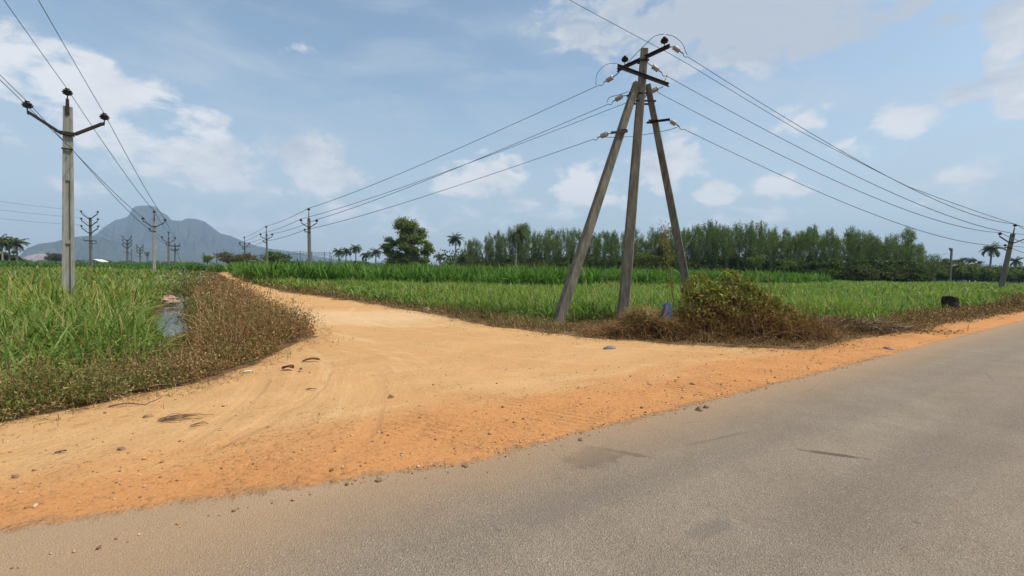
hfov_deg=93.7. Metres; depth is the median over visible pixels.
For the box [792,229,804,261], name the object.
eucalyptus tree
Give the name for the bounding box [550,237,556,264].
eucalyptus tree
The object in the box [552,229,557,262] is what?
eucalyptus tree
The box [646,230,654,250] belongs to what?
eucalyptus tree
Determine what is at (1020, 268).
hedge tree
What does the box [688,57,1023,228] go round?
power line
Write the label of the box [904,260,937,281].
dark shrub
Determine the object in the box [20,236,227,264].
hills
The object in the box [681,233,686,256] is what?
eucalyptus tree
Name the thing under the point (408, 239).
broadleaf tree
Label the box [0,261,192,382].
sugarcane
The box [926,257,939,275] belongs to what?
eucalyptus tree
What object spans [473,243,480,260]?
eucalyptus tree
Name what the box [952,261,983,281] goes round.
hedge tree
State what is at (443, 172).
power line
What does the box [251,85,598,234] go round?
power line
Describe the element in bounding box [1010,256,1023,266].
coconut palm
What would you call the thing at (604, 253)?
eucalyptus tree
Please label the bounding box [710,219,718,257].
eucalyptus tree
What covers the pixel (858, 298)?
sugarcane
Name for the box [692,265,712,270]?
undergrowth shrub
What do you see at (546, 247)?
eucalyptus tree
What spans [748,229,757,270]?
eucalyptus tree
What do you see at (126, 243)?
utility pole
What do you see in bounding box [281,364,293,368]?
husk
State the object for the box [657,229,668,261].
eucalyptus tree
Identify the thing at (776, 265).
undergrowth shrub
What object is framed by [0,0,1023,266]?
sky
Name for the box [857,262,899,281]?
dark shrub
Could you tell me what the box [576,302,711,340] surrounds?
dry grass mound
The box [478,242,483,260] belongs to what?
eucalyptus tree
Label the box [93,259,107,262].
shed
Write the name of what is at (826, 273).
dark shrub
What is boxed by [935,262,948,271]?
hedge tree
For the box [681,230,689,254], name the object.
eucalyptus tree
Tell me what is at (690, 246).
eucalyptus tree
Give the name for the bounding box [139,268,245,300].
flowering weed
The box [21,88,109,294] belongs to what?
utility pole
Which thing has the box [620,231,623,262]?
eucalyptus tree
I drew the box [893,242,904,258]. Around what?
eucalyptus tree
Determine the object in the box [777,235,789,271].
eucalyptus tree
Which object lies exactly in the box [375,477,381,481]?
stone
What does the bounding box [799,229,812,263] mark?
eucalyptus tree
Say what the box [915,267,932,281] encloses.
dark shrub
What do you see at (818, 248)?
eucalyptus tree
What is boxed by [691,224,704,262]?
eucalyptus tree
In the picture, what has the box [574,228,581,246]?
eucalyptus tree
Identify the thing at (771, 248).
eucalyptus tree
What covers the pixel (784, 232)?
eucalyptus tree
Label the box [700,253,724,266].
undergrowth shrub
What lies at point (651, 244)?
eucalyptus tree
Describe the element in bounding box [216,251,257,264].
brown bush
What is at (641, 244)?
eucalyptus tree
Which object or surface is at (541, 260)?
bare thicket
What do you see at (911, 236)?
eucalyptus tree
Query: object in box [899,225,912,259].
eucalyptus tree
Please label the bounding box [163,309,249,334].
flowering weed
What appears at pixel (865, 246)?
eucalyptus tree
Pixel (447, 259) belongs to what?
distant wood
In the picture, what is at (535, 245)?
eucalyptus tree
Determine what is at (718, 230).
eucalyptus tree
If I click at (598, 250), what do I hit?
eucalyptus tree
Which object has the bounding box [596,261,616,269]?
undergrowth shrub
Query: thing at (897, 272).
dark shrub
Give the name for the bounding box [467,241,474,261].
eucalyptus tree
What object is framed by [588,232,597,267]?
eucalyptus tree
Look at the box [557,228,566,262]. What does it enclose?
eucalyptus tree
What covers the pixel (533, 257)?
undergrowth shrub
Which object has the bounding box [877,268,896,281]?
dark shrub
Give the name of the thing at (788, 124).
power line
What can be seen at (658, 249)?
broadleaf tree
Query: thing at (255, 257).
grey bush
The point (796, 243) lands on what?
eucalyptus tree
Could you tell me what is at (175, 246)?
utility pole
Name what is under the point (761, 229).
eucalyptus tree
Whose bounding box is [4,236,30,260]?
coconut palm
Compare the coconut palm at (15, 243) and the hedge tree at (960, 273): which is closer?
the hedge tree at (960, 273)
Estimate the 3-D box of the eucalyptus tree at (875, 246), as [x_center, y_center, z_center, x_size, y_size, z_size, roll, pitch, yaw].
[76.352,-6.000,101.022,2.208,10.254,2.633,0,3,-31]
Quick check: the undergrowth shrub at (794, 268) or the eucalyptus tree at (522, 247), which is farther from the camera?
the eucalyptus tree at (522, 247)
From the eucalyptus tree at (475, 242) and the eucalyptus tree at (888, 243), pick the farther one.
the eucalyptus tree at (475, 242)
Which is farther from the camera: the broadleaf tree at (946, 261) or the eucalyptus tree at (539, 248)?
the broadleaf tree at (946, 261)
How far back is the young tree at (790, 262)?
87.98 m
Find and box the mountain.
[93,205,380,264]
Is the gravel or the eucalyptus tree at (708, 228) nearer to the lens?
the gravel
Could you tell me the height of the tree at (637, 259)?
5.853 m
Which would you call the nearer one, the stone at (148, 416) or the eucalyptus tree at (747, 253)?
the stone at (148, 416)
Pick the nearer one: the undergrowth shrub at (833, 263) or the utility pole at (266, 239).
the utility pole at (266, 239)
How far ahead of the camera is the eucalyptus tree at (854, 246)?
94.15 m
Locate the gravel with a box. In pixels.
[1,327,919,568]
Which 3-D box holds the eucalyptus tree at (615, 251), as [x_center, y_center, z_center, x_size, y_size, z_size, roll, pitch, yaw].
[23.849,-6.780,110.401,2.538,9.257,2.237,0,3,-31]
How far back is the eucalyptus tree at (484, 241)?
140.15 m
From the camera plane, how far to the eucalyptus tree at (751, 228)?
101.00 m
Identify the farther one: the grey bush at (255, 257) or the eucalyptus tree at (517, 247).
the eucalyptus tree at (517, 247)
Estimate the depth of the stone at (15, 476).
3.53 m
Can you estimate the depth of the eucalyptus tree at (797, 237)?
96.15 m
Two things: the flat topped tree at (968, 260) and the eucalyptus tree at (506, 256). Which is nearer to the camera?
the eucalyptus tree at (506, 256)
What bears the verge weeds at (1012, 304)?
on the ground
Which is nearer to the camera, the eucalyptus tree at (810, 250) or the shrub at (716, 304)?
the shrub at (716, 304)
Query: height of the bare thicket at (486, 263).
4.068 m
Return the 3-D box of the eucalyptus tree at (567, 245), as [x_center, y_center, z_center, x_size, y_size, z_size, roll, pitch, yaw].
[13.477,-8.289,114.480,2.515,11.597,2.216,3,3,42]
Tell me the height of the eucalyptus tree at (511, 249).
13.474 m
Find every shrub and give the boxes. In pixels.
[0,248,21,260]
[42,252,61,261]
[528,252,541,261]
[560,261,570,268]
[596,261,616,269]
[633,261,655,269]
[654,268,863,344]
[664,256,678,270]
[671,255,696,271]
[686,259,699,269]
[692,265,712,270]
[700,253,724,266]
[705,257,729,270]
[728,256,745,270]
[745,256,781,272]
[786,261,809,273]
[803,257,819,272]
[808,270,839,279]
[813,259,829,268]
[814,266,840,277]
[820,257,846,269]
[825,261,864,280]
[840,265,882,281]
[841,259,876,279]
[853,258,889,268]
[853,270,880,281]
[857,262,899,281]
[874,264,912,280]
[877,256,926,273]
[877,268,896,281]
[891,267,924,281]
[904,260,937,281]
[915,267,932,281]
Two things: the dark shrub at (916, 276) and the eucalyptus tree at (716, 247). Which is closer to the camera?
the dark shrub at (916, 276)
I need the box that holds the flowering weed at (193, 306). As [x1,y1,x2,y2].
[156,294,226,330]
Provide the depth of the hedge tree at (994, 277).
115.01 m
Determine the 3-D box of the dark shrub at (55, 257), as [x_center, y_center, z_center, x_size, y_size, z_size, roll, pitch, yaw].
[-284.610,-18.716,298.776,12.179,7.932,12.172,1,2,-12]
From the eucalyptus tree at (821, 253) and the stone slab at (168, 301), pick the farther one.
the eucalyptus tree at (821, 253)
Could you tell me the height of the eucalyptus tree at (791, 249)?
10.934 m
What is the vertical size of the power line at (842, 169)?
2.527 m
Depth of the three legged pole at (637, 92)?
15.43 m
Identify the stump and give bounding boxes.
[941,296,959,309]
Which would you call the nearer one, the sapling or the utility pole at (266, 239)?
the sapling
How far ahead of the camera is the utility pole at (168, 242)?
99.75 m
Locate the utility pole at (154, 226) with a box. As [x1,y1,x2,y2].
[141,210,165,271]
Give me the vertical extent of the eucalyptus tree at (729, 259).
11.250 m
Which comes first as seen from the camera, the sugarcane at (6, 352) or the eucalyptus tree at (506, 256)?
the sugarcane at (6, 352)
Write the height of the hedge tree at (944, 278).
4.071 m
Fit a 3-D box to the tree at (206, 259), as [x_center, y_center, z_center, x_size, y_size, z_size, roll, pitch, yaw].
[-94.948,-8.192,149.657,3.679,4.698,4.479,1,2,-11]
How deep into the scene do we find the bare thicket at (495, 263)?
123.22 m
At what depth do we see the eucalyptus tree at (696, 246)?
104.50 m
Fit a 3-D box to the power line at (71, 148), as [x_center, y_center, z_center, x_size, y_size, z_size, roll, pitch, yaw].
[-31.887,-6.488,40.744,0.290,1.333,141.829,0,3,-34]
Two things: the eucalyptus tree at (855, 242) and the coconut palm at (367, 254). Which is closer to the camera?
the eucalyptus tree at (855, 242)
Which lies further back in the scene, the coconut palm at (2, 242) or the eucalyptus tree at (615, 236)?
the coconut palm at (2, 242)
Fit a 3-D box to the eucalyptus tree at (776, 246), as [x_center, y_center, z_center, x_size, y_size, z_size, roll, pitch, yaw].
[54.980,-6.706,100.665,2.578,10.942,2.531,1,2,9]
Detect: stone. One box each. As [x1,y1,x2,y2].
[11,474,19,478]
[143,414,152,417]
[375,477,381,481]
[603,346,615,349]
[659,302,671,336]
[695,406,702,410]
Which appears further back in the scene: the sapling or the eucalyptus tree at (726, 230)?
the eucalyptus tree at (726, 230)
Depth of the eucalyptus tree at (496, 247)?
134.53 m
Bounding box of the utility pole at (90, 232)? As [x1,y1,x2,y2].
[80,210,98,267]
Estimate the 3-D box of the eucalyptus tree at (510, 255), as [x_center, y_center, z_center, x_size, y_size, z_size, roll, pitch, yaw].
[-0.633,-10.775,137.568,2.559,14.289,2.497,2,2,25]
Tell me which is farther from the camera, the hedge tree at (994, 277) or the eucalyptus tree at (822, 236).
the hedge tree at (994, 277)
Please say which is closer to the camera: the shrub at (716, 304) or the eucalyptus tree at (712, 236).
the shrub at (716, 304)
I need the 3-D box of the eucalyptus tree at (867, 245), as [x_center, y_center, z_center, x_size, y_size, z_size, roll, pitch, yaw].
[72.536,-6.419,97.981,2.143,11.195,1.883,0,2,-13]
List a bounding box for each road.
[0,272,1023,519]
[0,319,1023,575]
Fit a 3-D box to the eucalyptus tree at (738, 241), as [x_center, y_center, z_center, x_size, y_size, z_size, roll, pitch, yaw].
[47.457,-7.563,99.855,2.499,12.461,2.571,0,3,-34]
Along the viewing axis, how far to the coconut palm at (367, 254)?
193.87 m
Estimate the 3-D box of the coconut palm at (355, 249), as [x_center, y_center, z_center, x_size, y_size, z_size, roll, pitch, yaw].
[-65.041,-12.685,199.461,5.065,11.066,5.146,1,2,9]
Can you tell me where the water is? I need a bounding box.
[152,287,189,336]
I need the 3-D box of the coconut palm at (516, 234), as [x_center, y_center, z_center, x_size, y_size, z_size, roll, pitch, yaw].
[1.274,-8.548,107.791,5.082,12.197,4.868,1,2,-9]
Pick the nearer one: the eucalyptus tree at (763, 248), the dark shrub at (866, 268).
the dark shrub at (866, 268)
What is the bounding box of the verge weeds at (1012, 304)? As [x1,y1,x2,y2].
[224,271,1023,349]
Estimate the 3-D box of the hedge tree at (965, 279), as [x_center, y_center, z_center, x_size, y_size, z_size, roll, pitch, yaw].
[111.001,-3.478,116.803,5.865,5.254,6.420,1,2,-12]
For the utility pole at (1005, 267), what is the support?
on the ground
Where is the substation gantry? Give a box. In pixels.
[286,251,335,263]
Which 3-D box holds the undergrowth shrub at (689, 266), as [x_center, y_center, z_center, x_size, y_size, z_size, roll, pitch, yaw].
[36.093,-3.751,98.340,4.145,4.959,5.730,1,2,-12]
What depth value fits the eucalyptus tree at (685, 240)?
109.60 m
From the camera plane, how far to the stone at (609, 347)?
9.73 m
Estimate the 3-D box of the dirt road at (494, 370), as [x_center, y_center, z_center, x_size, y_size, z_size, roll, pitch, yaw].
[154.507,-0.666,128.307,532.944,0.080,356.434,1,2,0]
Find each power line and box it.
[0,75,161,236]
[0,80,161,241]
[4,0,164,227]
[38,0,173,235]
[243,103,624,241]
[247,139,593,247]
[249,104,607,242]
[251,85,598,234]
[570,0,1022,226]
[657,92,1023,242]
[667,76,1023,234]
[684,129,1023,252]
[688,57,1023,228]
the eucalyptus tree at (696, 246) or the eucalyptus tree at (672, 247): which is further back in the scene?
the eucalyptus tree at (696, 246)
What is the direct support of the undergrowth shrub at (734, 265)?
on the ground
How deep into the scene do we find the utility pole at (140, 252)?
199.52 m
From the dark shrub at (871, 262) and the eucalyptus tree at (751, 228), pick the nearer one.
the dark shrub at (871, 262)
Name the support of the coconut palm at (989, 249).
on the ground
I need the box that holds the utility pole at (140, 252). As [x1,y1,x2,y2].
[136,244,143,263]
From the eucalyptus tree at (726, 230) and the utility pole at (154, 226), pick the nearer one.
the utility pole at (154, 226)
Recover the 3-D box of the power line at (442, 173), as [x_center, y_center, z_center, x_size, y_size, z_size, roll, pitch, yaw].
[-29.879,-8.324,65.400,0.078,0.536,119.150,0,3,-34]
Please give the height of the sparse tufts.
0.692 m
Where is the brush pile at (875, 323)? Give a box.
[805,311,973,335]
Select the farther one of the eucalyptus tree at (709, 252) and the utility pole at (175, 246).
the utility pole at (175, 246)
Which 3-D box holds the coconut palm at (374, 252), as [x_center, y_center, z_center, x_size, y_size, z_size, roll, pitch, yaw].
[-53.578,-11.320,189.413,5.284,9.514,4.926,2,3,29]
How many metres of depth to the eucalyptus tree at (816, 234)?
99.96 m
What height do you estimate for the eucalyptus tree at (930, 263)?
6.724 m
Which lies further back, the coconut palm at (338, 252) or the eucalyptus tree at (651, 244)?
the coconut palm at (338, 252)
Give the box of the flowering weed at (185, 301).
[154,299,200,325]
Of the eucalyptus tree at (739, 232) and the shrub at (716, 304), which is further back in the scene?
the eucalyptus tree at (739, 232)
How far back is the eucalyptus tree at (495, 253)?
140.12 m
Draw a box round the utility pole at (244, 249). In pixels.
[239,237,249,253]
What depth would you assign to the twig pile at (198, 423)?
4.66 m
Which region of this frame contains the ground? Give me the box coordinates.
[0,261,1021,421]
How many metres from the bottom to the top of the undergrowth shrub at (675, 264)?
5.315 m
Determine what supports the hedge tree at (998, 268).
on the ground
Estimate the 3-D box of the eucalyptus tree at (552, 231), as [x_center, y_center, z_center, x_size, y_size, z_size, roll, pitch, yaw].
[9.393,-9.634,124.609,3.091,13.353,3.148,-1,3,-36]
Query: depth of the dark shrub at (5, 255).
135.67 m
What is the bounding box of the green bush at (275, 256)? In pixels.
[260,251,294,263]
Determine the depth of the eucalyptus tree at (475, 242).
145.88 m
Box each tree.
[202,255,214,263]
[380,216,437,266]
[464,241,470,261]
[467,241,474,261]
[472,237,478,260]
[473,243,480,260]
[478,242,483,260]
[483,236,490,259]
[485,242,491,261]
[487,232,493,259]
[493,229,501,259]
[494,233,499,256]
[498,232,507,262]
[498,237,503,260]
[504,232,508,258]
[506,226,512,258]
[509,229,515,259]
[512,231,520,262]
[517,226,523,260]
[518,222,528,259]
[520,222,530,259]
[524,232,531,258]
[528,236,535,253]
[530,229,537,254]
[532,237,540,253]
[535,235,543,260]
[536,233,543,256]
[542,229,551,260]
[542,237,547,260]
[543,226,553,262]
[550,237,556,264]
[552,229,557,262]
[553,239,561,266]
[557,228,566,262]
[562,226,570,261]
[564,229,573,262]
[569,227,576,262]
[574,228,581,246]
[585,245,591,264]
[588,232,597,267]
[591,234,601,265]
[595,232,601,262]
[598,231,608,267]
[605,237,612,267]
[608,230,619,268]
[612,241,621,265]
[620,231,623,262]
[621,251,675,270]
[634,240,639,257]
[638,233,644,251]
[638,239,646,260]
[644,239,652,260]
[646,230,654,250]
[646,238,656,261]
[649,224,657,250]
[651,241,673,270]
[654,224,663,257]
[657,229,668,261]
[668,229,675,265]
[681,227,689,258]
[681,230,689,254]
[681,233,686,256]
[685,232,693,260]
[690,225,699,261]
[690,237,701,260]
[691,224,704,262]
[700,223,711,254]
[700,233,706,265]
[702,219,713,258]
[704,224,715,264]
[704,228,718,264]
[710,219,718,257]
[712,233,721,262]
[713,224,724,256]
[719,223,732,266]
[720,239,727,259]
[724,227,735,266]
[729,223,739,262]
[733,220,743,270]
[735,223,745,265]
[741,223,755,270]
[746,220,758,259]
[746,254,765,269]
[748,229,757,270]
[756,237,766,260]
[757,219,767,269]
[765,228,779,271]
[766,238,776,260]
[769,230,777,263]
[777,228,788,267]
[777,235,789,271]
[777,258,798,269]
[785,232,793,258]
[790,233,803,262]
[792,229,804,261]
[793,237,803,270]
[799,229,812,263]
[803,227,818,258]
[806,224,818,254]
[806,227,821,257]
[812,238,824,259]
[813,239,826,261]
[819,233,826,259]
[821,237,828,258]
[824,228,836,261]
[824,234,833,261]
[830,235,844,263]
[832,239,848,280]
[842,224,854,261]
[844,236,853,261]
[845,227,857,261]
[850,228,861,259]
[850,236,861,264]
[855,229,868,263]
[860,231,870,263]
[862,229,873,262]
[869,232,880,265]
[869,236,883,265]
[871,235,883,265]
[879,242,887,262]
[883,239,896,259]
[883,240,896,261]
[891,232,901,260]
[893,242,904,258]
[893,242,906,260]
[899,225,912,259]
[900,228,911,258]
[905,228,916,259]
[908,244,922,262]
[913,243,925,266]
[921,253,932,272]
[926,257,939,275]
[928,253,941,282]
[930,267,945,279]
[932,258,954,265]
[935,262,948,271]
[937,268,955,280]
[940,263,971,280]
[952,257,984,265]
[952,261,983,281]
[962,264,984,281]
[968,265,994,281]
[980,269,999,281]
[982,263,1013,282]
[995,269,1016,281]
[1008,268,1023,281]
[1014,265,1023,281]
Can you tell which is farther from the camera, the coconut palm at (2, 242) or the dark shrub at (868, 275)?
the coconut palm at (2, 242)
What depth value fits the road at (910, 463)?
3.28 m
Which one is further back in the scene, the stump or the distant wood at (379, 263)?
the distant wood at (379, 263)
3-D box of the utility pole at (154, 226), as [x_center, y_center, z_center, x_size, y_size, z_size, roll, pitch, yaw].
[-42.341,-4.997,56.800,2.468,8.322,0.440,0,3,-34]
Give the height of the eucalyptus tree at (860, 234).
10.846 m
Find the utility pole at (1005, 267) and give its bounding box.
[998,224,1023,287]
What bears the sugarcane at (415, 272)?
on the ground
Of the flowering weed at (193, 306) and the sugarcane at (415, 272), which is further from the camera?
the sugarcane at (415, 272)
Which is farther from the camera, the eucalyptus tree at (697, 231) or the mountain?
the mountain
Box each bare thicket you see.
[481,261,492,266]
[491,259,511,266]
[527,260,551,267]
[536,258,557,267]
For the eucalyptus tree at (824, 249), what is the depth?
99.38 m
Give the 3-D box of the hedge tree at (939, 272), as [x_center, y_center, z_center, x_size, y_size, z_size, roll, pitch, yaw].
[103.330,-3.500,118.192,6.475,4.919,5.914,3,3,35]
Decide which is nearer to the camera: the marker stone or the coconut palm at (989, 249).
the marker stone
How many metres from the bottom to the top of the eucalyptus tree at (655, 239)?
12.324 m
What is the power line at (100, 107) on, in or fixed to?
attached to the utility pole at (68, 246)
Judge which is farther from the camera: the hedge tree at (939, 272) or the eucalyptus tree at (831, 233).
the hedge tree at (939, 272)
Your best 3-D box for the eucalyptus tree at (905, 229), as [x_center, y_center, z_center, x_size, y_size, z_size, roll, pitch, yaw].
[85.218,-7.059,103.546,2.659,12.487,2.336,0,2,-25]
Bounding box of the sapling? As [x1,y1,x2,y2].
[657,219,679,313]
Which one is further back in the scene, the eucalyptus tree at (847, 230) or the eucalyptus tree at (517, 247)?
the eucalyptus tree at (517, 247)
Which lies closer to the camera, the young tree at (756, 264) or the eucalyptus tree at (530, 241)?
the young tree at (756, 264)
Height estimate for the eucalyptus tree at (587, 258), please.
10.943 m
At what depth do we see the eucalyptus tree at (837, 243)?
93.36 m
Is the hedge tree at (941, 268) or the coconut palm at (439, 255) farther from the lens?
the coconut palm at (439, 255)
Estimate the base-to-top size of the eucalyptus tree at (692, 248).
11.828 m
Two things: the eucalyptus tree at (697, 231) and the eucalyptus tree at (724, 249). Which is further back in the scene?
the eucalyptus tree at (724, 249)
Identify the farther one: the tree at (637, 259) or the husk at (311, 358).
the tree at (637, 259)
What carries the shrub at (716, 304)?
on the ground
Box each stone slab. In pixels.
[160,295,177,299]
[165,300,179,303]
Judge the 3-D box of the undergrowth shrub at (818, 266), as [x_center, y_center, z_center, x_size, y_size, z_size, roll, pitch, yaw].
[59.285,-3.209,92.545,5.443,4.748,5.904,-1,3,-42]
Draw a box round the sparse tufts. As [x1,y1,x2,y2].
[0,276,1023,435]
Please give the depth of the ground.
10.94 m
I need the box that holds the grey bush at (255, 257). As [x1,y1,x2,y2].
[245,253,265,262]
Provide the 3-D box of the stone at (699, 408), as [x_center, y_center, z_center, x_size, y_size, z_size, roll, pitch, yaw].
[2.165,1.396,5.535,0.085,0.077,0.092,0,2,-18]
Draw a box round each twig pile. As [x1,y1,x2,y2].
[157,413,211,421]
[190,421,208,426]
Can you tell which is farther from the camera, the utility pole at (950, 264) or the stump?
the utility pole at (950, 264)
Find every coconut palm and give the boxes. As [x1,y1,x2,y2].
[0,234,11,260]
[0,237,20,260]
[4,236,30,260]
[332,247,345,262]
[341,247,351,261]
[349,244,362,263]
[360,250,370,261]
[370,247,381,261]
[434,253,444,263]
[446,232,464,261]
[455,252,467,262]
[507,222,528,264]
[979,242,1005,281]
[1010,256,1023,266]
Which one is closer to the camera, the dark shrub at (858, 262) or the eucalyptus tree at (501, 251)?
the dark shrub at (858, 262)
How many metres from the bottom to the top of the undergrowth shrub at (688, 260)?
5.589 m
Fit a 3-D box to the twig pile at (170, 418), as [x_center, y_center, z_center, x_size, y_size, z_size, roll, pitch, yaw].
[-3.340,1.315,4.917,0.454,0.024,0.303,1,2,0]
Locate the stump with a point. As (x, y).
(952, 301)
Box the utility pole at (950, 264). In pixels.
[949,248,952,281]
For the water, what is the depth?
18.53 m
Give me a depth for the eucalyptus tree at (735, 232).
106.28 m
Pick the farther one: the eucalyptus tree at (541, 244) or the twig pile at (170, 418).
the eucalyptus tree at (541, 244)
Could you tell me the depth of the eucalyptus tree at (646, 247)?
106.82 m
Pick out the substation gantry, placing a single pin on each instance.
(300, 253)
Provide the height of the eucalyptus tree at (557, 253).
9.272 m
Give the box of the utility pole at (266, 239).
[259,226,272,261]
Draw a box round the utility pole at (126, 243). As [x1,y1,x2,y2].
[122,236,131,262]
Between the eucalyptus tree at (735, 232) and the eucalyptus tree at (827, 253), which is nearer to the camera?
the eucalyptus tree at (827, 253)
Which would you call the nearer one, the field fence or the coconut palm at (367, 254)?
the field fence
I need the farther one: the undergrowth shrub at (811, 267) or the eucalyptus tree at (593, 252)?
the eucalyptus tree at (593, 252)
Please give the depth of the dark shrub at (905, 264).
90.38 m
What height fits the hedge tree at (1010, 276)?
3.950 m
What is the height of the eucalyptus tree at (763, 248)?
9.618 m
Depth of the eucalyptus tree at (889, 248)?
94.71 m
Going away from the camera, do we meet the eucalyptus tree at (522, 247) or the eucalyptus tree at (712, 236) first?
the eucalyptus tree at (712, 236)
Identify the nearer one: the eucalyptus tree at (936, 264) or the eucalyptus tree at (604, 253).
the eucalyptus tree at (936, 264)
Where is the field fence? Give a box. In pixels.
[939,278,1018,282]
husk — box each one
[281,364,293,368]
[302,357,319,361]
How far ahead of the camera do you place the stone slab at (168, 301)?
23.50 m
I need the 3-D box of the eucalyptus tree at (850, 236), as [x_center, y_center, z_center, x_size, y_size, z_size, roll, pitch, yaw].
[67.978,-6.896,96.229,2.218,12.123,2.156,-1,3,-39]
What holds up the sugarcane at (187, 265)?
on the ground
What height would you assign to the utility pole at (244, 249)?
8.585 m
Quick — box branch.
[109,397,161,406]
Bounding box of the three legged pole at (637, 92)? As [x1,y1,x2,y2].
[553,34,690,324]
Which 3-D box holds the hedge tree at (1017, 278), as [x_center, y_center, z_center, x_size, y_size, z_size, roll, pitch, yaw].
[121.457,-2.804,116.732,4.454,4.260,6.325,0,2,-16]
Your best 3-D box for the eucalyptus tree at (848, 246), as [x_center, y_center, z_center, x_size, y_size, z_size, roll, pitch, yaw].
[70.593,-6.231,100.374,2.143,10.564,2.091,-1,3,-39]
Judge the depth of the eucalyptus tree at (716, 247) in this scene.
96.97 m
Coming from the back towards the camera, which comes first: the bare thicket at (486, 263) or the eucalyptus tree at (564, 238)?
the bare thicket at (486, 263)
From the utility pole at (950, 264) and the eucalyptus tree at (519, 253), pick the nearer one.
the utility pole at (950, 264)
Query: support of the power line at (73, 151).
attached to the utility pole at (68, 246)
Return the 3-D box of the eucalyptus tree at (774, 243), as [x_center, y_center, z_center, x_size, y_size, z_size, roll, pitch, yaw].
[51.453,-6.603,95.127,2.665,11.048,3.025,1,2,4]
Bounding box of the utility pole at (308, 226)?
[299,208,317,263]
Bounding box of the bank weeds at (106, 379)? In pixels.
[0,271,325,421]
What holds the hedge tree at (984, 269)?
on the ground
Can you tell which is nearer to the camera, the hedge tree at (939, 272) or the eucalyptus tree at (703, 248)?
the eucalyptus tree at (703, 248)
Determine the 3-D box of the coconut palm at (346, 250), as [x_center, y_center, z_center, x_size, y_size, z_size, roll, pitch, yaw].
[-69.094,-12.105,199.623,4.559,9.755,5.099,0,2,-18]
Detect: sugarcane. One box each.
[0,259,227,272]
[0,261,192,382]
[0,295,191,384]
[222,251,839,286]
[228,271,1023,321]
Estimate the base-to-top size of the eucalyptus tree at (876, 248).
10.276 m
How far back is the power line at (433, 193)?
25.34 m
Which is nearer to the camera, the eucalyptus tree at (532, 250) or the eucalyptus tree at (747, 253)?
the eucalyptus tree at (747, 253)
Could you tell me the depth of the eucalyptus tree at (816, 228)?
109.07 m
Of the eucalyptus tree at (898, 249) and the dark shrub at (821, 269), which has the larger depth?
the eucalyptus tree at (898, 249)
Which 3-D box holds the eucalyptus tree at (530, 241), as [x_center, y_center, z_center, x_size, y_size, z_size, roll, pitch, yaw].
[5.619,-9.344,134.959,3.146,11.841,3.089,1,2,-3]
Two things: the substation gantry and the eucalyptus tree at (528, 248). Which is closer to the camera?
the eucalyptus tree at (528, 248)
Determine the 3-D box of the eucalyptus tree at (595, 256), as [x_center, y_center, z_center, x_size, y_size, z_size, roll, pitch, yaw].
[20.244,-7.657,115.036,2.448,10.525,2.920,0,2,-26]
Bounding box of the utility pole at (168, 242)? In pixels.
[161,232,175,265]
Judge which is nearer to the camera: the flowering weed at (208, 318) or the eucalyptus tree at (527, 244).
the flowering weed at (208, 318)
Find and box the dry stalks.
[72,270,325,377]
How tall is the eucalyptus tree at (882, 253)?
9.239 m
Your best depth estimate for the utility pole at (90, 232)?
76.69 m
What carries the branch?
on the dirt road at (494, 370)
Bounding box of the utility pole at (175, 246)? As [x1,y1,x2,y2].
[170,243,180,263]
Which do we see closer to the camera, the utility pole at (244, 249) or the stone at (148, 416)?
the stone at (148, 416)
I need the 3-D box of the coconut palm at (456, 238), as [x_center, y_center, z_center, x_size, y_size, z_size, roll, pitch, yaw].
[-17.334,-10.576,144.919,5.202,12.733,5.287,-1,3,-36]
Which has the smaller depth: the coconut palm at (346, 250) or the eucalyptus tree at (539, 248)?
the eucalyptus tree at (539, 248)
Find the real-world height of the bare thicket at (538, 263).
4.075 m
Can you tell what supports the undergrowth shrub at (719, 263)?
on the ground
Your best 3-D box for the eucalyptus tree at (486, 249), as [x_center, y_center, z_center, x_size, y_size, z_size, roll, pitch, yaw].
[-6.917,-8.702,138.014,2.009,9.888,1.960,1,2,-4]
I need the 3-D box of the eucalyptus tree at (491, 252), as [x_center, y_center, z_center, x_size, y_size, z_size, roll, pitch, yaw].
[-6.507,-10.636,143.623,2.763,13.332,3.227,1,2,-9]
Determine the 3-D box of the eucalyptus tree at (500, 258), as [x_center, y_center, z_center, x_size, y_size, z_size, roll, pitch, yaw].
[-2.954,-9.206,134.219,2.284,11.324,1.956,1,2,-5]
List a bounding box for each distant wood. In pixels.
[24,259,215,264]
[291,259,446,266]
[433,248,943,280]
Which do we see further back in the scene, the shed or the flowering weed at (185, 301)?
the shed
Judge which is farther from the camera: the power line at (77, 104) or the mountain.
the mountain
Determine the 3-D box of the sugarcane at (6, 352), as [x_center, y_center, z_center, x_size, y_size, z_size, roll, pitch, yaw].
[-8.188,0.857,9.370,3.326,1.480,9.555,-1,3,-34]
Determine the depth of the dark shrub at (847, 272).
85.47 m
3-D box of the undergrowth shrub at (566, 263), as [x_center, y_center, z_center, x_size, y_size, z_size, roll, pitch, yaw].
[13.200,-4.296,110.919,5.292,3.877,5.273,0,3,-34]
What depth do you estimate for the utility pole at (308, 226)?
52.72 m
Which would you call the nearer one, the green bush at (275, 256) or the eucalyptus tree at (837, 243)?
the eucalyptus tree at (837, 243)
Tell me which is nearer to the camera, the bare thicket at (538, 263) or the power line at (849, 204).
the power line at (849, 204)

